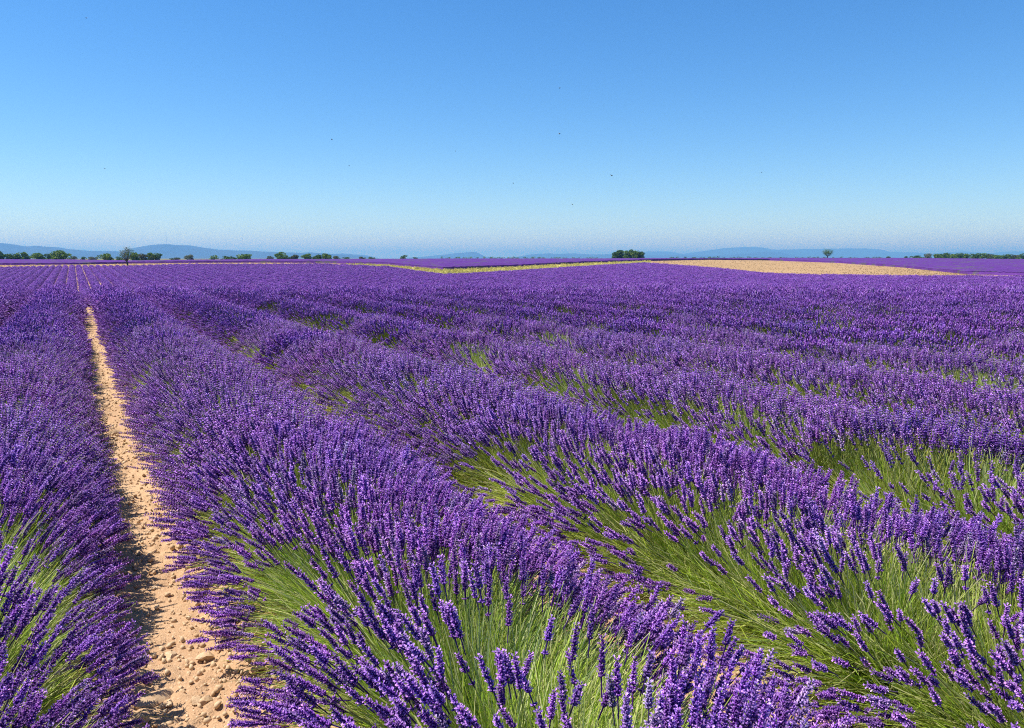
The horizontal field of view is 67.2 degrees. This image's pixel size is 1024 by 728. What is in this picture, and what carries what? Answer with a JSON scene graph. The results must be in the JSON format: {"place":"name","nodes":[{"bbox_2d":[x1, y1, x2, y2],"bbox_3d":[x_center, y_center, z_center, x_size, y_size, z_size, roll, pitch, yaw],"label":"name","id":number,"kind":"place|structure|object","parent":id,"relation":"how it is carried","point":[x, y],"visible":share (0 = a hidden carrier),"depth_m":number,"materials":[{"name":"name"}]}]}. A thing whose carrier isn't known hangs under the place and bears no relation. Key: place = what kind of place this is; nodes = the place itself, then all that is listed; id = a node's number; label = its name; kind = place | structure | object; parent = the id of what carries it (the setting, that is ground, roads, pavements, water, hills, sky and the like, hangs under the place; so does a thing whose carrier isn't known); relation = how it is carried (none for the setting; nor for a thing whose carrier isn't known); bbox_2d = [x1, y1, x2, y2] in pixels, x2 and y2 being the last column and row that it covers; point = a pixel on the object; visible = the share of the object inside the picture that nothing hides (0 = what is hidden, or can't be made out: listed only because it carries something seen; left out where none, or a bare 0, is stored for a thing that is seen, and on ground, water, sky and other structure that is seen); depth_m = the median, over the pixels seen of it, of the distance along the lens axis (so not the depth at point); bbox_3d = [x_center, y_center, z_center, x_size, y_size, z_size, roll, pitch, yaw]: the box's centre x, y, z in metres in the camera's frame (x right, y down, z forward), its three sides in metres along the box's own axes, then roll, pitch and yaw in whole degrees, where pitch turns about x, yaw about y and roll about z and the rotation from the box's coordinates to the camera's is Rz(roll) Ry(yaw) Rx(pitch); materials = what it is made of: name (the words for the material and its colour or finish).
{"place":"outdoors","nodes":[
{"label":"outdoors","id":0,"kind":"place"},
{"bbox_2d":[0,243,146,258],"bbox_3d":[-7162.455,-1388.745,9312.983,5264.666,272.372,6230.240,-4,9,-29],"label":"hill","id":1,"kind":"structure","parent":0,"point":[6,248],"depth_m":8906.26,"materials":[{"name":"blue"}]},
{"bbox_2d":[76,259,215,259],"bbox_3d":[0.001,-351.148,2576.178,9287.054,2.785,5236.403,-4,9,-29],"label":"meadow","id":2,"kind":"structure","parent":0,"point":[160,259],"depth_m":748.40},
{"bbox_2d":[4,254,16,258],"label":"tree","id":3,"kind":"object","parent":2,"relation":"on","point":[9,256],"visible":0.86,"depth_m":350.22,"materials":[{"name":"green plant"}]},
{"bbox_2d":[14,252,28,258],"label":"tree","id":4,"kind":"object","parent":2,"relation":"on","point":[24,255],"visible":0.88,"depth_m":353.83,"materials":[{"name":"green plant"}]},
{"bbox_2d":[29,253,46,258],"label":"tree","id":5,"kind":"object","parent":2,"relation":"on","point":[37,255],"visible":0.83,"depth_m":344.89,"materials":[{"name":"green plant"}]},
{"bbox_2d":[50,250,71,258],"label":"tree","id":6,"kind":"object","parent":2,"relation":"on","point":[59,254],"visible":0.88,"depth_m":341.91,"materials":[{"name":"green plant"}]},
{"bbox_2d":[96,253,113,259],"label":"tree","id":7,"kind":"object","parent":2,"relation":"on","point":[107,256],"visible":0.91,"depth_m":359.41,"materials":[{"name":"green plant"}]},
{"bbox_2d":[129,252,139,259],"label":"tree","id":8,"kind":"object","parent":2,"relation":"on","point":[134,256],"visible":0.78,"depth_m":327.65,"materials":[{"name":"green plant"}]},
{"bbox_2d":[138,253,147,259],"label":"tree","id":9,"kind":"object","parent":2,"relation":"on","point":[142,257],"visible":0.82,"depth_m":367.65,"materials":[{"name":"green plant"}]},
{"bbox_2d":[146,252,156,259],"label":"tree","id":10,"kind":"object","parent":2,"relation":"on","point":[151,256],"visible":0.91,"depth_m":369.31,"materials":[{"name":"green plant"}]},
{"bbox_2d":[154,253,162,259],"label":"tree","id":11,"kind":"object","parent":2,"relation":"on","point":[157,255],"visible":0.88,"depth_m":370.96,"materials":[{"name":"green plant"}]},
{"bbox_2d":[184,254,193,259],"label":"tree","id":12,"kind":"object","parent":2,"relation":"on","point":[189,257],"visible":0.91,"depth_m":387.67,"materials":[{"name":"green plant"}]},
{"bbox_2d":[236,254,251,258],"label":"tree","id":13,"kind":"object","parent":2,"relation":"on","point":[243,256],"visible":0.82,"depth_m":378.45,"materials":[{"name":"green plant"}]},
{"bbox_2d":[274,252,287,258],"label":"tree","id":14,"kind":"object","parent":2,"relation":"on","point":[279,255],"visible":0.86,"depth_m":388.04,"materials":[{"name":"green plant"}]},
{"bbox_2d":[300,253,311,258],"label":"tree","id":15,"kind":"object","parent":2,"relation":"on","point":[307,256],"visible":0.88,"depth_m":394.18,"materials":[{"name":"green plant"}]},
{"bbox_2d":[321,253,331,258],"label":"tree","id":16,"kind":"object","parent":2,"relation":"on","point":[325,256],"visible":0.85,"depth_m":394.58,"materials":[{"name":"green plant"}]},
{"bbox_2d":[611,252,619,257],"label":"tree","id":17,"kind":"object","parent":2,"relation":"on","point":[615,254],"visible":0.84,"depth_m":456.59,"materials":[{"name":"green plant"}]},
{"bbox_2d":[622,250,630,257],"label":"tree","id":18,"kind":"object","parent":2,"relation":"on","point":[626,254],"visible":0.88,"depth_m":456.59,"materials":[{"name":"green plant"}]},
{"bbox_2d":[630,250,639,257],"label":"tree","id":19,"kind":"object","parent":2,"relation":"on","point":[635,254],"visible":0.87,"depth_m":456.37,"materials":[{"name":"green plant"}]},
{"bbox_2d":[822,249,833,257],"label":"tree","id":20,"kind":"object","parent":2,"relation":"on","point":[827,253],"visible":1,"depth_m":480.32,"materials":[{"name":"green plant"}]},
{"bbox_2d":[968,253,982,258],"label":"tree","id":21,"kind":"object","parent":2,"relation":"on","point":[976,256],"visible":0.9,"depth_m":514.04,"materials":[{"name":"green plant"}]},
{"bbox_2d":[978,253,990,258],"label":"tree","id":22,"kind":"object","parent":2,"relation":"on","point":[984,255],"visible":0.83,"depth_m":519.96,"materials":[{"name":"green plant"}]},
{"bbox_2d":[1001,254,1012,258],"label":"tree","id":23,"kind":"object","parent":2,"relation":"on","point":[1006,256],"visible":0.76,"depth_m":520.71,"materials":[{"name":"green plant"}]},
{"bbox_2d":[0,262,355,267],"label":"track","id":24,"kind":"structure","parent":0,"point":[132,265],"depth_m":229.73,"materials":[{"name":"plant"}]},
{"bbox_2d":[119,246,132,265],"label":"tree","id":25,"kind":"object","parent":24,"relation":"on","point":[126,255],"visible":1,"depth_m":228.44,"materials":[{"name":"green plant"}]},
{"bbox_2d":[48,319,308,727],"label":"path","id":26,"kind":"structure","parent":0,"point":[159,637],"depth_m":3.59,"materials":[{"name":"soil"}]},
{"bbox_2d":[108,430,122,434],"bbox_3d":[-3.703,0.645,7.205,0.134,0.067,0.097,7,-1,-34],"label":"stone","id":27,"kind":"object","parent":26,"relation":"on","point":[112,432],"visible":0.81,"depth_m":7.17,"materials":[{"name":"stone"}]},
{"bbox_2d":[127,712,150,723],"bbox_3d":[-1.327,1.260,2.729,0.083,0.050,0.057,0,-3,14],"label":"stone","id":28,"kind":"object","parent":26,"relation":"on","point":[136,715],"visible":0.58,"depth_m":2.71,"materials":[{"name":"stone"}]},
{"bbox_2d":[134,688,173,709],"bbox_3d":[-1.334,1.253,2.872,0.092,0.060,0.162,1,0,18],"label":"stone","id":29,"kind":"object","parent":26,"relation":"on","point":[160,695],"visible":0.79,"depth_m":2.85,"materials":[{"name":"stone"}]},
{"bbox_2d":[165,699,172,706],"bbox_3d":[-1.269,1.255,2.844,0.026,0.026,0.050,-4,9,-27],"label":"stone","id":30,"kind":"object","parent":26,"relation":"on","point":[168,702],"visible":1,"depth_m":2.83,"materials":[{"name":"stone"}]},
{"bbox_2d":[164,651,176,658],"bbox_3d":[-1.422,1.213,3.200,0.048,0.028,0.050,10,14,9],"label":"stone","id":31,"kind":"object","parent":26,"relation":"on","point":[171,654],"visible":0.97,"depth_m":3.20,"materials":[{"name":"stone"}]},
{"bbox_2d":[191,696,201,704],"bbox_3d":[-1.162,1.242,2.842,0.032,0.025,0.043,-1,8,-5],"label":"stone","id":32,"kind":"object","parent":26,"relation":"on","point":[195,700],"visible":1,"depth_m":2.83,"materials":[{"name":"stone"}]},
{"bbox_2d":[195,651,214,660],"bbox_3d":[-1.266,1.210,3.179,0.049,0.041,0.084,7,11,43],"label":"stone","id":33,"kind":"object","parent":26,"relation":"on","point":[206,656],"visible":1,"depth_m":3.16,"materials":[{"name":"stone"}]},
{"bbox_2d":[199,695,212,705],"bbox_3d":[-1.137,1.246,2.848,0.036,0.031,0.056,8,21,39],"label":"stone","id":34,"kind":"object","parent":26,"relation":"on","point":[204,700],"visible":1,"depth_m":2.84,"materials":[{"name":"stone"}]},
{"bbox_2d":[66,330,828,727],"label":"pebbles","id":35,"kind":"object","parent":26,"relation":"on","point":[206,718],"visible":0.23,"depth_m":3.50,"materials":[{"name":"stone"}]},
{"bbox_2d":[119,244,374,258],"bbox_3d":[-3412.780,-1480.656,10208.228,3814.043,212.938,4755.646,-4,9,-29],"label":"hill","id":36,"kind":"structure","parent":0,"point":[167,251],"depth_m":9701.60,"materials":[{"name":"blue"}]},
{"bbox_2d":[340,254,378,258],"bbox_3d":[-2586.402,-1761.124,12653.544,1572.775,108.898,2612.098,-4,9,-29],"label":"hill","id":37,"kind":"structure","parent":0,"point":[358,255],"depth_m":12498.30,"materials":[{"name":"blue"}]},
{"bbox_2d":[406,252,493,258],"bbox_3d":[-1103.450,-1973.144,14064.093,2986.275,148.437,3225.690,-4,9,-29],"label":"hill","id":38,"kind":"structure","parent":0,"point":[468,255],"depth_m":13677.94,"materials":[{"name":"blue"}]},
{"bbox_2d":[8,267,992,727],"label":"ground","id":39,"kind":"structure","parent":0,"point":[696,631],"depth_m":3.49,"materials":[{"name":"soil"}]},
{"bbox_2d":[0,266,16,272],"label":"lavender hedge","id":40,"kind":"object","parent":39,"relation":"on","point":[7,269],"visible":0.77,"depth_m":192.40,"materials":[{"name":"purple plant"}]},
{"bbox_2d":[0,266,23,275],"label":"lavender hedge","id":41,"kind":"object","parent":39,"relation":"on","point":[9,271],"visible":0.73,"depth_m":179.07,"materials":[{"name":"purple plant"}]},
{"bbox_2d":[0,266,29,280],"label":"lavender hedge","id":42,"kind":"object","parent":39,"relation":"on","point":[8,275],"visible":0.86,"depth_m":163.82,"materials":[{"name":"purple plant"}]},
{"bbox_2d":[0,266,35,284],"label":"lavender hedge","id":43,"kind":"object","parent":39,"relation":"on","point":[12,278],"visible":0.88,"depth_m":148.06,"materials":[{"name":"purple plant"}]},
{"bbox_2d":[8,265,42,285],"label":"lavender hedge","id":44,"kind":"object","parent":39,"relation":"on","point":[19,280],"visible":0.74,"depth_m":145.27,"materials":[{"name":"purple plant"}]},
{"bbox_2d":[18,265,48,286],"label":"lavender hedge","id":45,"kind":"object","parent":39,"relation":"on","point":[27,282],"visible":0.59,"depth_m":142.85,"materials":[{"name":"purple plant"}]},
{"bbox_2d":[0,265,68,326],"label":"lavender hedge","id":46,"kind":"object","parent":39,"relation":"on","point":[13,296],"visible":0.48,"depth_m":23.84,"materials":[{"name":"purple plant"}]},
{"bbox_2d":[27,265,54,291],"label":"lavender hedge","id":47,"kind":"object","parent":39,"relation":"on","point":[37,282],"visible":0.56,"depth_m":132.19,"materials":[{"name":"purple plant"}]},
{"bbox_2d":[39,265,61,288],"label":"lavender hedge","id":48,"kind":"object","parent":39,"relation":"on","point":[52,278],"visible":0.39,"depth_m":140.65,"materials":[{"name":"purple plant"}]},
{"bbox_2d":[0,265,169,727],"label":"lavender hedge","id":49,"kind":"object","parent":39,"relation":"on","point":[55,478],"visible":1,"depth_m":3.40,"materials":[{"name":"purple plant"}]},
{"bbox_2d":[230,263,401,285],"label":"lavender hedge","id":50,"kind":"object","parent":39,"relation":"on","point":[365,282],"visible":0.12,"depth_m":136.09,"materials":[{"name":"purple plant"}]},
{"bbox_2d":[238,263,417,286],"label":"lavender hedge","id":51,"kind":"object","parent":39,"relation":"on","point":[362,279],"visible":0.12,"depth_m":133.76,"materials":[{"name":"purple plant"}]},
{"bbox_2d":[243,263,427,286],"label":"lavender hedge","id":52,"kind":"object","parent":39,"relation":"on","point":[382,280],"visible":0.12,"depth_m":134.30,"materials":[{"name":"purple plant"}]},
{"bbox_2d":[251,263,444,286],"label":"lavender hedge","id":53,"kind":"object","parent":39,"relation":"on","point":[398,281],"visible":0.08,"depth_m":134.40,"materials":[{"name":"purple plant"}]},
{"bbox_2d":[258,263,456,286],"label":"lavender hedge","id":54,"kind":"object","parent":39,"relation":"on","point":[421,282],"visible":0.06,"depth_m":133.31,"materials":[{"name":"purple plant"}]},
{"bbox_2d":[265,263,473,287],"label":"lavender hedge","id":55,"kind":"object","parent":39,"relation":"on","point":[430,282],"visible":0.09,"depth_m":138.90,"materials":[{"name":"purple plant"}]},
{"bbox_2d":[274,263,482,285],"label":"lavender hedge","id":56,"kind":"object","parent":39,"relation":"on","point":[453,283],"visible":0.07,"depth_m":137.07,"materials":[{"name":"purple plant"}]},
{"bbox_2d":[280,263,512,286],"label":"lavender hedge","id":57,"kind":"object","parent":39,"relation":"on","point":[395,275],"visible":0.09,"depth_m":135.35,"materials":[{"name":"purple plant"}]},
{"bbox_2d":[291,263,520,285],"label":"lavender hedge","id":58,"kind":"object","parent":39,"relation":"on","point":[400,274],"visible":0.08,"depth_m":136.16,"materials":[{"name":"purple plant"}]},
{"bbox_2d":[298,263,542,286],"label":"lavender hedge","id":59,"kind":"object","parent":39,"relation":"on","point":[467,281],"visible":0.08,"depth_m":132.79,"materials":[{"name":"purple plant"}]},
{"bbox_2d":[305,263,552,285],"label":"lavender hedge","id":60,"kind":"object","parent":39,"relation":"on","point":[469,280],"visible":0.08,"depth_m":136.03,"materials":[{"name":"purple plant"}]},
{"bbox_2d":[314,263,566,285],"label":"lavender hedge","id":61,"kind":"object","parent":39,"relation":"on","point":[458,278],"visible":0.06,"depth_m":137.90,"materials":[{"name":"purple plant"}]},
{"bbox_2d":[323,263,592,286],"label":"lavender hedge","id":62,"kind":"object","parent":39,"relation":"on","point":[507,281],"visible":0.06,"depth_m":130.18,"materials":[{"name":"purple plant"}]},
{"bbox_2d":[76,264,853,727],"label":"lavender hedge","id":63,"kind":"object","parent":39,"relation":"on","point":[346,542],"visible":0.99,"depth_m":2.77,"materials":[{"name":"purple plant"}]},
{"bbox_2d":[340,264,596,285],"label":"lavender hedge","id":64,"kind":"object","parent":39,"relation":"on","point":[530,281],"visible":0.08,"depth_m":127.91,"materials":[{"name":"purple plant"}]},
{"bbox_2d":[362,264,611,285],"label":"lavender hedge","id":65,"kind":"object","parent":39,"relation":"on","point":[483,277],"visible":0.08,"depth_m":130.18,"materials":[{"name":"purple plant"}]},
{"bbox_2d":[346,260,650,273],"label":"straw grass","id":66,"kind":"structure","parent":39,"relation":"on","point":[470,270],"depth_m":184.20,"materials":[{"name":"yellow plant"}]},
{"bbox_2d":[381,265,631,285],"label":"lavender hedge","id":67,"kind":"object","parent":39,"relation":"on","point":[506,278],"visible":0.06,"depth_m":126.07,"materials":[{"name":"purple plant"}]},
{"bbox_2d":[448,273,648,285],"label":"lavender hedge","id":68,"kind":"object","parent":39,"relation":"on","point":[545,279],"visible":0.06,"depth_m":117.36,"materials":[{"name":"purple plant"}]},
{"bbox_2d":[82,265,1023,727],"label":"lavender hedge","id":69,"kind":"object","parent":39,"relation":"on","point":[906,633],"visible":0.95,"depth_m":3.36,"materials":[{"name":"purple plant"}]},
{"bbox_2d":[88,265,1023,565],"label":"lavender hedge","id":70,"kind":"object","parent":39,"relation":"on","point":[952,465],"visible":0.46,"depth_m":5.27,"materials":[{"name":"purple plant"}]},
{"bbox_2d":[95,265,1023,482],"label":"lavender hedge","id":71,"kind":"object","parent":39,"relation":"on","point":[852,382],"visible":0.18,"depth_m":7.53,"materials":[{"name":"purple plant"}]},
{"bbox_2d":[102,265,1023,425],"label":"lavender hedge","id":72,"kind":"object","parent":39,"relation":"on","point":[871,355],"visible":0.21,"depth_m":9.35,"materials":[{"name":"purple plant"}]},
{"bbox_2d":[115,265,1023,359],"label":"lavender hedge","id":73,"kind":"object","parent":39,"relation":"on","point":[876,325],"visible":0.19,"depth_m":13.88,"materials":[{"name":"purple plant"}]},
{"bbox_2d":[454,273,684,285],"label":"lavender hedge","id":74,"kind":"object","parent":39,"relation":"on","point":[632,283],"visible":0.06,"depth_m":117.42,"materials":[{"name":"purple plant"}]},
{"bbox_2d":[457,273,686,285],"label":"lavender hedge","id":75,"kind":"object","parent":39,"relation":"on","point":[568,279],"visible":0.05,"depth_m":118.52,"materials":[{"name":"purple plant"}]},
{"bbox_2d":[134,265,1023,322],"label":"lavender hedge","id":76,"kind":"object","parent":39,"relation":"on","point":[1001,310],"visible":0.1,"depth_m":18.24,"materials":[{"name":"purple plant"}]},
{"bbox_2d":[469,273,709,285],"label":"lavender hedge","id":77,"kind":"object","parent":39,"relation":"on","point":[581,279],"visible":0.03,"depth_m":118.45,"materials":[{"name":"purple plant"}]},
{"bbox_2d":[471,272,713,285],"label":"lavender hedge","id":78,"kind":"object","parent":39,"relation":"on","point":[591,278],"visible":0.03,"depth_m":119.29,"materials":[{"name":"purple plant"}]},
{"bbox_2d":[162,264,1023,298],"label":"lavender hedge","id":79,"kind":"object","parent":39,"relation":"on","point":[958,292],"visible":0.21,"depth_m":24.88,"materials":[{"name":"purple plant"}]},
{"bbox_2d":[168,264,1023,295],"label":"lavender hedge","id":80,"kind":"object","parent":39,"relation":"on","point":[903,288],"visible":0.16,"depth_m":26.69,"materials":[{"name":"purple plant"}]},
{"bbox_2d":[175,264,1021,293],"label":"lavender hedge","id":81,"kind":"object","parent":39,"relation":"on","point":[247,278],"visible":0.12,"depth_m":109.22,"materials":[{"name":"purple plant"}]},
{"bbox_2d":[472,272,733,285],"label":"lavender hedge","id":82,"kind":"object","parent":39,"relation":"on","point":[684,283],"visible":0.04,"depth_m":116.81,"materials":[{"name":"purple plant"}]},
{"bbox_2d":[183,264,1023,292],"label":"lavender hedge","id":83,"kind":"object","parent":39,"relation":"on","point":[282,283],"visible":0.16,"depth_m":113.27,"materials":[{"name":"purple plant"}]},
{"bbox_2d":[189,263,1023,289],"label":"lavender hedge","id":84,"kind":"object","parent":39,"relation":"on","point":[269,279],"visible":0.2,"depth_m":119.19,"materials":[{"name":"purple plant"}]},
{"bbox_2d":[195,263,1023,289],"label":"lavender hedge","id":85,"kind":"object","parent":39,"relation":"on","point":[272,277],"visible":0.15,"depth_m":121.82,"materials":[{"name":"purple plant"}]},
{"bbox_2d":[204,263,1018,288],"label":"lavender hedge","id":86,"kind":"object","parent":39,"relation":"on","point":[333,284],"visible":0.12,"depth_m":120.97,"materials":[{"name":"purple plant"}]},
{"bbox_2d":[212,263,1019,287],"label":"lavender hedge","id":87,"kind":"object","parent":39,"relation":"on","point":[310,279],"visible":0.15,"depth_m":133.43,"materials":[{"name":"purple plant"}]},
{"bbox_2d":[217,263,1021,286],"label":"lavender hedge","id":88,"kind":"object","parent":39,"relation":"on","point":[307,277],"visible":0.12,"depth_m":133.49,"materials":[{"name":"purple plant"}]},
{"bbox_2d":[482,272,757,286],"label":"lavender hedge","id":89,"kind":"object","parent":39,"relation":"on","point":[616,278],"visible":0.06,"depth_m":117.70,"materials":[{"name":"purple plant"}]},
{"bbox_2d":[223,263,1022,287],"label":"lavender hedge","id":90,"kind":"object","parent":39,"relation":"on","point":[352,281],"visible":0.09,"depth_m":131.99,"materials":[{"name":"purple plant"}]},
{"bbox_2d":[486,262,1023,286],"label":"distant lavender","id":91,"kind":"object","parent":39,"relation":"on","point":[675,271],"depth_m":125.86,"materials":[{"name":"purple plant"}]},
{"bbox_2d":[0,0,1023,258],"label":"sky","id":92,"kind":"structure","parent":0,"point":[887,125],"materials":[{"name":"blue"}]},
{"bbox_2d":[455,506,847,727],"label":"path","id":93,"kind":"structure","parent":0,"point":[717,679],"depth_m":3.02,"materials":[{"name":"soil"}]},
{"bbox_2d":[515,252,819,257],"bbox_3d":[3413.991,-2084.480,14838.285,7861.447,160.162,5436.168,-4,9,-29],"label":"hill","id":94,"kind":"structure","parent":0,"point":[751,255],"depth_m":14214.51,"materials":[{"name":"blue"}]},
{"bbox_2d":[641,247,933,257],"bbox_3d":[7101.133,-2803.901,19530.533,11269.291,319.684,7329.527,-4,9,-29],"label":"hill","id":95,"kind":"structure","parent":0,"point":[855,253],"depth_m":18702.17,"materials":[{"name":"blue"}]},
{"bbox_2d":[651,260,1010,276],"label":"stubble field","id":96,"kind":"structure","parent":0,"point":[788,264],"depth_m":218.48,"materials":[{"name":"beige plant"}]},
{"bbox_2d":[931,251,1023,258],"bbox_3d":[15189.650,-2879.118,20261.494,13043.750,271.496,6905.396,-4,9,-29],"label":"hill","id":97,"kind":"structure","parent":0,"point":[1008,253],"depth_m":19732.52,"materials":[{"name":"blue"}]},
{"bbox_3d":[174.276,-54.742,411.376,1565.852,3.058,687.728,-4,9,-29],"label":"field","id":98,"kind":"structure","parent":0,"visible":0},
{"bbox_2d":[0,258,651,269],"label":"distant lavender","id":99,"kind":"object","parent":98,"relation":"on","point":[449,263],"visible":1,"depth_m":237.69,"materials":[{"name":"purple plant"}]},
{"bbox_2d":[652,258,1023,275],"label":"distant lavender","id":100,"kind":"object","parent":98,"relation":"on","point":[970,266],"visible":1,"depth_m":266.85,"materials":[{"name":"purple plant"}]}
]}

